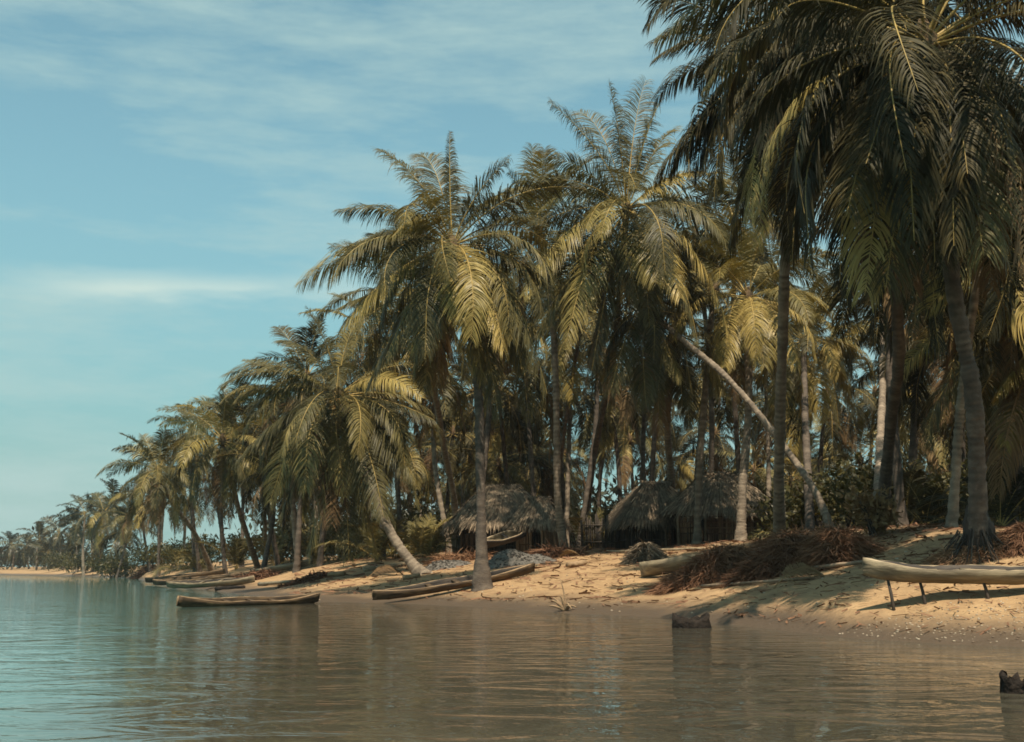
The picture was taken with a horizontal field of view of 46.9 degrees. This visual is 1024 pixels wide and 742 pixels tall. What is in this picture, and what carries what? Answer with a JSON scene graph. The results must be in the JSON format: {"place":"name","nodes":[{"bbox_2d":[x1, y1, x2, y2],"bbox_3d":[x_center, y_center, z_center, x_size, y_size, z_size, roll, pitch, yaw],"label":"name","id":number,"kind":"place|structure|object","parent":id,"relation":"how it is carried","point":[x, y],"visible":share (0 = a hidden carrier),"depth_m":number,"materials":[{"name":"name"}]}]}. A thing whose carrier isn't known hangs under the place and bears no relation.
{"place":"outdoors","nodes":[
{"label":"outdoors","id":0,"kind":"place"},
{"bbox_2d":[0,575,1023,741],"bbox_3d":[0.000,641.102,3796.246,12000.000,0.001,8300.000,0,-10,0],"label":"water","id":1,"kind":"structure","parent":0,"point":[95,659],"depth_m":11.25,"materials":[{"name":"liquid"}]},
{"bbox_2d":[176,593,319,606],"bbox_3d":[-7.534,6.673,34.260,0.569,0.412,5.517,7,-4,35],"label":"dugout canoe","id":2,"kind":"object","parent":1,"relation":"on","point":[183,601],"visible":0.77,"depth_m":33.99,"materials":[{"name":"beige wood"}]},
{"bbox_2d":[672,612,711,627],"bbox_3d":[3.158,4.447,20.760,0.682,0.402,0.483,0,-10,0],"label":"sunken stump","id":3,"kind":"object","parent":1,"relation":"in","point":[696,621],"visible":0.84,"depth_m":20.59,"materials":[{"name":"brown wood"}]},
{"bbox_2d":[0,525,1023,646],"bbox_3d":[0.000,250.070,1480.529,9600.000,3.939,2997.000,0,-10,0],"label":"ground","id":4,"kind":"structure","parent":0,"point":[859,597],"depth_m":24.86,"materials":[{"name":"sand"}]},
{"bbox_2d":[0,526,80,568],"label":"wood","id":5,"kind":"object","parent":4,"relation":"on","point":[8,563],"visible":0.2,"depth_m":303.06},
{"bbox_2d":[56,491,109,575],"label":"coconut palm","id":6,"kind":"object","parent":4,"relation":"on","point":[91,507],"visible":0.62,"depth_m":188.30,"materials":[{"name":"green plant"}]},
{"bbox_2d":[68,492,124,569],"bbox_3d":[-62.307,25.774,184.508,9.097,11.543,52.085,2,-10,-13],"label":"coconut palm","id":7,"kind":"object","parent":4,"relation":"on","point":[105,506],"visible":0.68,"depth_m":163.13,"materials":[{"name":"green plant"}]},
{"bbox_2d":[94,553,141,577],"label":"shrub","id":8,"kind":"object","parent":4,"relation":"on","point":[115,566],"visible":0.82,"depth_m":148.88,"materials":[{"name":"green plant"}]},
{"bbox_2d":[104,497,147,577],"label":"coconut palm","id":9,"kind":"object","parent":4,"relation":"on","point":[129,535],"visible":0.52,"depth_m":147.71,"materials":[{"name":"green plant"}]},
{"bbox_2d":[96,503,156,577],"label":"coconut palm","id":10,"kind":"object","parent":4,"relation":"on","point":[117,548],"visible":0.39,"depth_m":157.70,"materials":[{"name":"green plant"}]},
{"bbox_2d":[96,429,214,570],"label":"coconut palm","id":11,"kind":"object","parent":4,"relation":"on","point":[155,491],"visible":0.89,"depth_m":83.36,"materials":[{"name":"green plant"}]},
{"bbox_2d":[146,397,217,571],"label":"coconut palm","id":12,"kind":"object","parent":4,"relation":"on","point":[198,563],"visible":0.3,"depth_m":93.98,"materials":[{"name":"green plant"}]},
{"bbox_2d":[158,426,219,571],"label":"coconut palm","id":13,"kind":"object","parent":4,"relation":"on","point":[207,491],"visible":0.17,"depth_m":99.68,"materials":[{"name":"green plant"}]},
{"bbox_2d":[181,467,236,565],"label":"coconut palm","id":14,"kind":"object","parent":4,"relation":"on","point":[209,511],"visible":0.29,"depth_m":102.57,"materials":[{"name":"green plant"}]},
{"bbox_2d":[166,575,254,587],"bbox_3d":[-15.490,10.843,60.495,6.050,0.451,0.667,-9,2,29],"label":"dugout canoe","id":15,"kind":"object","parent":4,"relation":"on","point":[211,582],"visible":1,"depth_m":60.30,"materials":[{"name":"grey wood"}]},
{"bbox_2d":[156,382,275,568],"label":"coconut palm","id":16,"kind":"object","parent":4,"relation":"on","point":[230,477],"visible":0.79,"depth_m":71.70,"materials":[{"name":"green plant"}]},
{"bbox_2d":[186,379,260,573],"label":"coconut palm","id":17,"kind":"object","parent":4,"relation":"on","point":[222,542],"visible":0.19,"depth_m":81.95,"materials":[{"name":"green plant"}]},
{"bbox_2d":[193,537,262,568],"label":"young palm","id":18,"kind":"object","parent":4,"relation":"on","point":[237,555],"visible":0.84,"depth_m":88.40,"materials":[{"name":"green plant"}]},
{"bbox_2d":[205,381,285,564],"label":"coconut palm","id":19,"kind":"object","parent":4,"relation":"on","point":[256,430],"visible":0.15,"depth_m":73.67,"materials":[{"name":"green plant"}]},
{"bbox_2d":[211,435,311,567],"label":"coconut palm","id":20,"kind":"object","parent":4,"relation":"on","point":[271,526],"visible":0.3,"depth_m":69.06,"materials":[{"name":"green plant"}]},
{"bbox_2d":[234,524,293,565],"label":"young palm","id":21,"kind":"object","parent":4,"relation":"on","point":[271,553],"visible":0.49,"depth_m":78.58,"materials":[{"name":"green plant"}]},
{"bbox_2d":[219,349,355,568],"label":"coconut palm","id":22,"kind":"object","parent":4,"relation":"on","point":[276,409],"visible":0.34,"depth_m":65.43,"materials":[{"name":"green plant"}]},
{"bbox_2d":[252,398,351,566],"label":"coconut palm","id":23,"kind":"object","parent":4,"relation":"on","point":[320,559],"visible":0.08,"depth_m":64.34,"materials":[{"name":"green plant"}]},
{"bbox_2d":[252,313,377,572],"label":"coconut palm","id":24,"kind":"object","parent":4,"relation":"on","point":[305,331],"visible":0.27,"depth_m":63.82,"materials":[{"name":"green plant"}]},
{"bbox_2d":[214,305,453,574],"bbox_3d":[-6.931,2.910,48.860,8.883,11.803,8.624,9,-13,-42],"label":"coconut palm","id":25,"kind":"object","parent":4,"relation":"on","point":[354,452],"visible":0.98,"depth_m":47.86,"materials":[{"name":"green plant"}]},
{"bbox_2d":[297,282,424,558],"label":"coconut palm","id":26,"kind":"object","parent":4,"relation":"on","point":[358,372],"visible":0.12,"depth_m":62.48,"materials":[{"name":"green plant"}]},
{"bbox_2d":[314,518,420,562],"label":"young palm","id":27,"kind":"object","parent":4,"relation":"on","point":[382,541],"visible":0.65,"depth_m":59.13,"materials":[{"name":"green plant"}]},
{"bbox_2d":[323,334,450,544],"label":"coconut palm","id":28,"kind":"object","parent":4,"relation":"on","point":[397,480],"visible":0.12,"depth_m":65.64,"materials":[{"name":"green plant"}]},
{"bbox_2d":[314,209,494,516],"bbox_3d":[-5.093,1.215,55.625,8.843,15.457,14.679,2,-10,-14],"label":"coconut palm","id":29,"kind":"object","parent":4,"relation":"on","point":[372,331],"visible":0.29,"depth_m":53.08,"materials":[{"name":"green plant"}]},
{"bbox_2d":[375,413,457,520],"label":"coconut palm","id":30,"kind":"object","parent":4,"relation":"on","point":[423,474],"visible":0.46,"depth_m":72.85,"materials":[{"name":"green plant"}]},
{"bbox_2d":[396,512,451,553],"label":"young palm","id":31,"kind":"object","parent":4,"relation":"on","point":[419,531],"visible":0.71,"depth_m":61.35,"materials":[{"name":"green plant"}]},
{"bbox_2d":[365,320,491,553],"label":"coconut palm","id":32,"kind":"object","parent":4,"relation":"on","point":[457,398],"visible":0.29,"depth_m":63.92,"materials":[{"name":"green plant"}]},
{"bbox_2d":[398,532,458,558],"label":"young palm","id":33,"kind":"object","parent":4,"relation":"on","point":[431,547],"visible":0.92,"depth_m":57.04,"materials":[{"name":"green plant"}]},
{"bbox_2d":[294,131,592,591],"bbox_3d":[-1.781,-0.439,39.118,9.110,15.631,8.253,8,-12,-38],"label":"coconut palm","id":34,"kind":"object","parent":4,"relation":"on","point":[462,294],"visible":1,"depth_m":38.33,"materials":[{"name":"green plant"}]},
{"bbox_2d":[372,563,534,599],"bbox_3d":[-1.746,6.680,37.354,5.889,0.419,0.605,-4,8,-32],"label":"dugout canoe","id":35,"kind":"object","parent":4,"relation":"on","point":[437,586],"visible":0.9,"depth_m":37.02,"materials":[{"name":"beige wood"}]},
{"bbox_2d":[409,396,497,520],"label":"coconut palm","id":36,"kind":"object","parent":4,"relation":"on","point":[427,457],"visible":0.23,"depth_m":78.02,"materials":[{"name":"green plant"}]},
{"bbox_2d":[414,456,493,519],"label":"coconut palm","id":37,"kind":"object","parent":4,"relation":"on","point":[442,484],"visible":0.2,"depth_m":85.32,"materials":[{"name":"green plant"}]},
{"bbox_2d":[448,425,552,503],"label":"coconut palm","id":38,"kind":"object","parent":4,"relation":"on","point":[498,464],"visible":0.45,"depth_m":73.63,"materials":[{"name":"green plant"}]},
{"bbox_2d":[455,246,550,545],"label":"coconut palm","id":39,"kind":"object","parent":4,"relation":"on","point":[487,430],"visible":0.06,"depth_m":62.85,"materials":[{"name":"green plant"}]},
{"bbox_2d":[439,483,568,554],"bbox_3d":[-0.495,7.308,57.555,6.505,3.651,6.059,1,-10,-6],"label":"thatched hut","id":40,"kind":"object","parent":4,"relation":"on","point":[503,503],"visible":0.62,"depth_m":55.87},
{"bbox_2d":[441,352,566,548],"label":"coconut palm","id":41,"kind":"object","parent":4,"relation":"on","point":[517,424],"visible":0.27,"depth_m":70.72,"materials":[{"name":"green plant"}]},
{"bbox_2d":[457,298,586,495],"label":"coconut palm","id":42,"kind":"object","parent":4,"relation":"on","point":[530,409],"visible":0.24,"depth_m":66.02,"materials":[{"name":"green plant"}]},
{"bbox_2d":[488,549,556,569],"bbox_3d":[0.137,7.120,44.175,3.460,0.966,2.039,0,-10,0],"label":"shell heap","id":43,"kind":"object","parent":4,"relation":"on","point":[508,557],"visible":0.71,"depth_m":43.68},
{"bbox_2d":[452,142,620,547],"bbox_3d":[1.135,-1.105,51.216,8.085,18.397,7.217,0,-10,0],"label":"coconut palm","id":44,"kind":"object","parent":4,"relation":"on","point":[559,515],"visible":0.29,"depth_m":50.71,"materials":[{"name":"green plant"}]},
{"bbox_2d":[492,419,582,500],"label":"coconut palm","id":45,"kind":"object","parent":4,"relation":"on","point":[547,476],"visible":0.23,"depth_m":75.25,"materials":[{"name":"green plant"}]},
{"bbox_2d":[503,495,573,551],"bbox_3d":[1.279,7.171,54.535,3.487,2.846,3.876,-1,-10,8],"label":"thatched hut","id":46,"kind":"object","parent":4,"relation":"on","point":[533,512],"visible":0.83,"depth_m":53.58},
{"bbox_2d":[525,535,591,557],"bbox_3d":[1.841,7.468,46.995,3.431,2.004,2.684,0,-10,0],"label":"brush heap","id":47,"kind":"object","parent":4,"relation":"on","point":[555,551],"visible":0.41,"depth_m":46.82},
{"bbox_2d":[525,420,608,494],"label":"coconut palm","id":48,"kind":"object","parent":4,"relation":"on","point":[582,454],"visible":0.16,"depth_m":89.56,"materials":[{"name":"green plant"}]},
{"bbox_2d":[505,338,640,547],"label":"coconut palm","id":49,"kind":"object","parent":4,"relation":"on","point":[586,400],"visible":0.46,"depth_m":69.17,"materials":[{"name":"green plant"}]},
{"bbox_2d":[515,269,635,473],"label":"coconut palm","id":50,"kind":"object","parent":4,"relation":"on","point":[564,358],"visible":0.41,"depth_m":56.85,"materials":[{"name":"green plant"}]},
{"bbox_2d":[531,231,648,547],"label":"coconut palm","id":51,"kind":"object","parent":4,"relation":"on","point":[589,474],"visible":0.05,"depth_m":65.87,"materials":[{"name":"green plant"}]},
{"bbox_2d":[547,346,651,501],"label":"coconut palm","id":52,"kind":"object","parent":4,"relation":"on","point":[613,433],"visible":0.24,"depth_m":73.56,"materials":[{"name":"green plant"}]},
{"bbox_2d":[580,513,620,550],"bbox_3d":[4.271,7.410,53.999,2.565,1.956,0.172,4,-10,-23],"label":"palisade","id":53,"kind":"object","parent":4,"relation":"on","point":[609,540],"visible":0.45,"depth_m":53.85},
{"bbox_2d":[223,454,1021,556],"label":"wood","id":54,"kind":"object","parent":4,"relation":"on","point":[603,493],"depth_m":106.38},
{"bbox_2d":[515,75,737,548],"bbox_3d":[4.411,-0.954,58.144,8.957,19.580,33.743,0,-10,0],"label":"coconut palm","id":55,"kind":"object","parent":4,"relation":"on","point":[651,255],"visible":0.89,"depth_m":45.92,"materials":[{"name":"green plant"}]},
{"bbox_2d":[586,410,674,489],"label":"coconut palm","id":56,"kind":"object","parent":4,"relation":"on","point":[627,466],"visible":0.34,"depth_m":86.19,"materials":[{"name":"green plant"}]},
{"bbox_2d":[576,328,703,538],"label":"coconut palm","id":57,"kind":"object","parent":4,"relation":"on","point":[626,404],"visible":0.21,"depth_m":67.97,"materials":[{"name":"green plant"}]},
{"bbox_2d":[617,538,670,564],"bbox_3d":[4.547,6.342,40.308,2.065,1.285,1.558,0,-10,0],"label":"thatch bundle","id":58,"kind":"object","parent":4,"relation":"on","point":[643,551],"visible":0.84,"depth_m":40.07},
{"bbox_2d":[290,522,1023,634],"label":"leaf litter","id":59,"kind":"object","parent":4,"relation":"on","point":[903,530],"visible":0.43,"depth_m":31.09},
{"bbox_2d":[598,480,717,548],"bbox_3d":[6.473,6.590,53.569,5.077,3.292,4.947,2,-10,-10],"label":"thatched hut","id":60,"kind":"object","parent":4,"relation":"on","point":[642,505],"visible":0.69,"depth_m":52.47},
{"bbox_2d":[590,288,744,544],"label":"coconut palm","id":61,"kind":"object","parent":4,"relation":"on","point":[669,390],"visible":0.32,"depth_m":48.21,"materials":[{"name":"green plant"}]},
{"bbox_2d":[639,553,701,576],"bbox_3d":[4.925,5.439,33.426,2.809,0.467,0.810,-14,-15,26],"label":"dugout canoe","id":62,"kind":"object","parent":4,"relation":"on","point":[653,568],"visible":0.45,"depth_m":33.41,"materials":[{"name":"grey wood"}]},
{"bbox_2d":[319,526,1023,642],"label":"pebbles","id":63,"kind":"object","parent":4,"relation":"on","point":[888,617],"visible":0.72,"depth_m":17.45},
{"bbox_2d":[637,426,708,491],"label":"coconut palm","id":64,"kind":"object","parent":4,"relation":"on","point":[681,480],"visible":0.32,"depth_m":88.53,"materials":[{"name":"green plant"}]},
{"bbox_2d":[641,538,756,595],"bbox_3d":[5.078,5.172,29.549,3.949,1.938,2.577,0,-10,0],"label":"brush heap","id":65,"kind":"object","parent":4,"relation":"on","point":[713,564],"visible":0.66,"depth_m":29.16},
{"bbox_2d":[643,176,772,472],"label":"coconut palm","id":66,"kind":"object","parent":4,"relation":"on","point":[711,452],"visible":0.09,"depth_m":61.17,"materials":[{"name":"green plant"}]},
{"bbox_2d":[585,300,834,527],"bbox_3d":[7.971,1.558,44.089,10.676,9.801,4.620,-8,-13,41],"label":"coconut palm","id":67,"kind":"object","parent":4,"relation":"on","point":[650,336],"visible":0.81,"depth_m":45.23,"materials":[{"name":"green plant"}]},
{"bbox_2d":[645,151,780,470],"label":"coconut palm","id":68,"kind":"object","parent":4,"relation":"on","point":[723,202],"visible":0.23,"depth_m":59.21,"materials":[{"name":"green plant"}]},
{"bbox_2d":[671,398,756,472],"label":"coconut palm","id":69,"kind":"object","parent":4,"relation":"on","point":[724,459],"visible":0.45,"depth_m":83.77,"materials":[{"name":"green plant"}]},
{"bbox_2d":[664,315,763,480],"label":"coconut palm","id":70,"kind":"object","parent":4,"relation":"on","point":[728,412],"visible":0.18,"depth_m":73.21,"materials":[{"name":"green plant"}]},
{"bbox_2d":[660,471,772,544],"bbox_3d":[9.136,6.035,51.734,5.955,3.343,5.094,-1,-10,7],"label":"thatched hut","id":71,"kind":"object","parent":4,"relation":"on","point":[719,498],"visible":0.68,"depth_m":50.34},
{"bbox_2d":[646,225,793,543],"bbox_3d":[8.696,0.561,50.435,7.057,14.060,7.552,0,-10,0],"label":"coconut palm","id":72,"kind":"object","parent":4,"relation":"on","point":[697,536],"visible":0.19,"depth_m":50.17,"materials":[{"name":"green plant"}]},
{"bbox_2d":[662,205,836,540],"bbox_3d":[9.316,0.377,46.693,8.172,13.284,8.385,0,-10,0],"label":"coconut palm","id":73,"kind":"object","parent":4,"relation":"on","point":[747,304],"visible":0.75,"depth_m":45.90,"materials":[{"name":"green plant"}]},
{"bbox_2d":[704,438,803,497],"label":"coconut palm","id":74,"kind":"object","parent":4,"relation":"on","point":[755,470],"visible":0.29,"depth_m":82.05,"materials":[{"name":"green plant"}]},
{"bbox_2d":[636,0,877,533],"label":"coconut palm","id":75,"kind":"object","parent":4,"relation":"on","point":[749,189],"visible":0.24,"depth_m":33.69,"materials":[{"name":"green plant"}]},
{"bbox_2d":[698,286,820,496],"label":"coconut palm","id":76,"kind":"object","parent":4,"relation":"on","point":[768,467],"visible":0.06,"depth_m":69.37,"materials":[{"name":"green plant"}]},
{"bbox_2d":[713,530,814,589],"bbox_3d":[6.526,4.506,27.342,3.823,1.832,2.758,0,-10,0],"label":"brush heap","id":77,"kind":"object","parent":4,"relation":"on","point":[770,560],"visible":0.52,"depth_m":26.95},
{"bbox_2d":[724,355,824,469],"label":"coconut palm","id":78,"kind":"object","parent":4,"relation":"on","point":[758,425],"visible":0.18,"depth_m":76.26,"materials":[{"name":"green plant"}]},
{"bbox_2d":[704,223,846,406],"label":"coconut palm","id":79,"kind":"object","parent":4,"relation":"on","point":[774,252],"visible":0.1,"depth_m":60.91,"materials":[{"name":"green plant"}]},
{"bbox_2d":[748,481,831,537],"bbox_3d":[10.733,5.493,45.545,2.238,2.609,3.659,6,-12,-34],"label":"shrub","id":80,"kind":"object","parent":4,"relation":"on","point":[765,503],"visible":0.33,"depth_m":45.94,"materials":[{"name":"green plant"}]},
{"bbox_2d":[714,268,880,530],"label":"coconut palm","id":81,"kind":"object","parent":4,"relation":"on","point":[807,400],"visible":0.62,"depth_m":54.39,"materials":[{"name":"green plant"}]},
{"bbox_2d":[765,465,860,531],"bbox_3d":[11.112,4.892,43.466,3.551,2.912,3.018,3,-10,-18],"label":"shrub","id":82,"kind":"object","parent":4,"relation":"on","point":[800,494],"visible":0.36,"depth_m":43.41,"materials":[{"name":"green plant"}]},
{"bbox_2d":[765,336,878,522],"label":"coconut palm","id":83,"kind":"object","parent":4,"relation":"on","point":[851,434],"visible":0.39,"depth_m":67.23,"materials":[{"name":"green plant"}]},
{"bbox_2d":[641,0,1010,527],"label":"coconut palm","id":84,"kind":"object","parent":4,"relation":"on","point":[772,61],"visible":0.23,"depth_m":26.96,"materials":[{"name":"green plant"}]},
{"bbox_2d":[786,515,890,575],"bbox_3d":[7.306,4.113,26.481,2.682,1.820,2.448,0,-10,0],"label":"brush heap","id":85,"kind":"object","parent":4,"relation":"on","point":[831,544],"visible":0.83,"depth_m":26.04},
{"bbox_2d":[808,449,892,528],"bbox_3d":[11.977,4.307,41.334,3.176,3.142,2.674,0,-10,0],"label":"shrub","id":86,"kind":"object","parent":4,"relation":"on","point":[858,481],"visible":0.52,"depth_m":41.30,"materials":[{"name":"green plant"}]},
{"bbox_2d":[809,407,907,494],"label":"coconut palm","id":87,"kind":"object","parent":4,"relation":"on","point":[814,465],"visible":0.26,"depth_m":69.78,"materials":[{"name":"green plant"}]},
{"bbox_2d":[788,256,929,498],"bbox_3d":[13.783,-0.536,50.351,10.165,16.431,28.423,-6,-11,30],"label":"coconut palm","id":88,"kind":"object","parent":4,"relation":"on","point":[849,362],"visible":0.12,"depth_m":57.55,"materials":[{"name":"green plant"}]},
{"bbox_2d":[839,360,878,463],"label":"coconut palm","id":89,"kind":"object","parent":4,"relation":"on","point":[868,384],"visible":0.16,"depth_m":88.38,"materials":[{"name":"green plant"}]},
{"bbox_2d":[697,0,1023,562],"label":"coconut palm","id":90,"kind":"object","parent":4,"relation":"on","point":[944,160],"visible":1,"depth_m":20.36,"materials":[{"name":"green plant"}]},
{"bbox_2d":[835,478,905,535],"bbox_3d":[9.501,3.756,31.441,1.854,1.862,1.606,0,-10,0],"label":"shrub","id":91,"kind":"object","parent":4,"relation":"on","point":[873,510],"visible":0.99,"depth_m":31.24,"materials":[{"name":"green plant"}]},
{"bbox_2d":[789,183,976,525],"bbox_3d":[12.128,-1.414,36.499,7.673,12.944,7.915,0,-10,0],"label":"coconut palm","id":92,"kind":"object","parent":4,"relation":"on","point":[897,477],"visible":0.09,"depth_m":36.25,"materials":[{"name":"green plant"}]},
{"bbox_2d":[839,325,954,516],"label":"coconut palm","id":93,"kind":"object","parent":4,"relation":"on","point":[865,380],"visible":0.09,"depth_m":59.55,"materials":[{"name":"green plant"}]},
{"bbox_2d":[833,247,963,468],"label":"coconut palm","id":94,"kind":"object","parent":4,"relation":"on","point":[912,446],"visible":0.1,"depth_m":50.05,"materials":[{"name":"green plant"}]},
{"bbox_2d":[842,456,959,527],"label":"young palm","id":95,"kind":"object","parent":4,"relation":"on","point":[917,475],"visible":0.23,"depth_m":41.19,"materials":[{"name":"green plant"}]},
{"bbox_2d":[853,374,953,475],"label":"coconut palm","id":96,"kind":"object","parent":4,"relation":"on","point":[935,460],"visible":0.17,"depth_m":64.95,"materials":[{"name":"green plant"}]},
{"bbox_2d":[818,115,1023,527],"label":"coconut palm","id":97,"kind":"object","parent":4,"relation":"on","point":[1013,320],"visible":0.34,"depth_m":27.96,"materials":[{"name":"green plant"}]},
{"bbox_2d":[919,583,926,604],"bbox_3d":[6.394,3.465,18.414,0.089,0.623,0.168,6,-11,-33],"label":"support stick","id":98,"kind":"object","parent":4,"relation":"on","point":[923,594],"visible":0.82,"depth_m":18.40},
{"bbox_2d":[862,557,1023,584],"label":"dugout canoe","id":99,"kind":"object","parent":98,"relation":"on","point":[944,574],"visible":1,"depth_m":18.37,"materials":[{"name":"grey wood"}]},
{"bbox_2d":[852,285,1001,522],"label":"coconut palm","id":100,"kind":"object","parent":4,"relation":"on","point":[910,377],"visible":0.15,"depth_m":49.05,"materials":[{"name":"green plant"}]},
{"bbox_2d":[890,478,964,523],"bbox_3d":[13.305,4.451,37.682,3.893,2.131,3.375,-9,-13,44],"label":"shrub","id":101,"kind":"object","parent":4,"relation":"on","point":[920,495],"visible":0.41,"depth_m":37.64,"materials":[{"name":"green plant"}]},
{"bbox_2d":[909,354,1003,470],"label":"coconut palm","id":102,"kind":"object","parent":4,"relation":"on","point":[987,451],"visible":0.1,"depth_m":53.77,"materials":[{"name":"green plant"}]},
{"bbox_2d":[903,257,1023,510],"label":"coconut palm","id":103,"kind":"object","parent":4,"relation":"on","point":[1007,441],"visible":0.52,"depth_m":29.60,"materials":[{"name":"green plant"}]},
{"bbox_2d":[912,460,1023,526],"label":"young palm","id":104,"kind":"object","parent":4,"relation":"on","point":[996,504],"visible":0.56,"depth_m":29.78,"materials":[{"name":"green plant"}]},
{"bbox_2d":[919,532,1016,564],"bbox_3d":[8.354,3.344,21.230,2.162,0.930,1.550,0,-10,0],"label":"brush heap","id":105,"kind":"object","parent":4,"relation":"on","point":[937,559],"visible":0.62,"depth_m":20.90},
{"bbox_2d":[992,521,1023,559],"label":"brush heap","id":106,"kind":"object","parent":4,"relation":"on","point":[1013,536],"visible":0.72,"depth_m":20.89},
{"bbox_2d":[0,0,1023,566],"label":"sky","id":107,"kind":"structure","parent":0,"point":[171,171],"materials":[{"name":"blue"}]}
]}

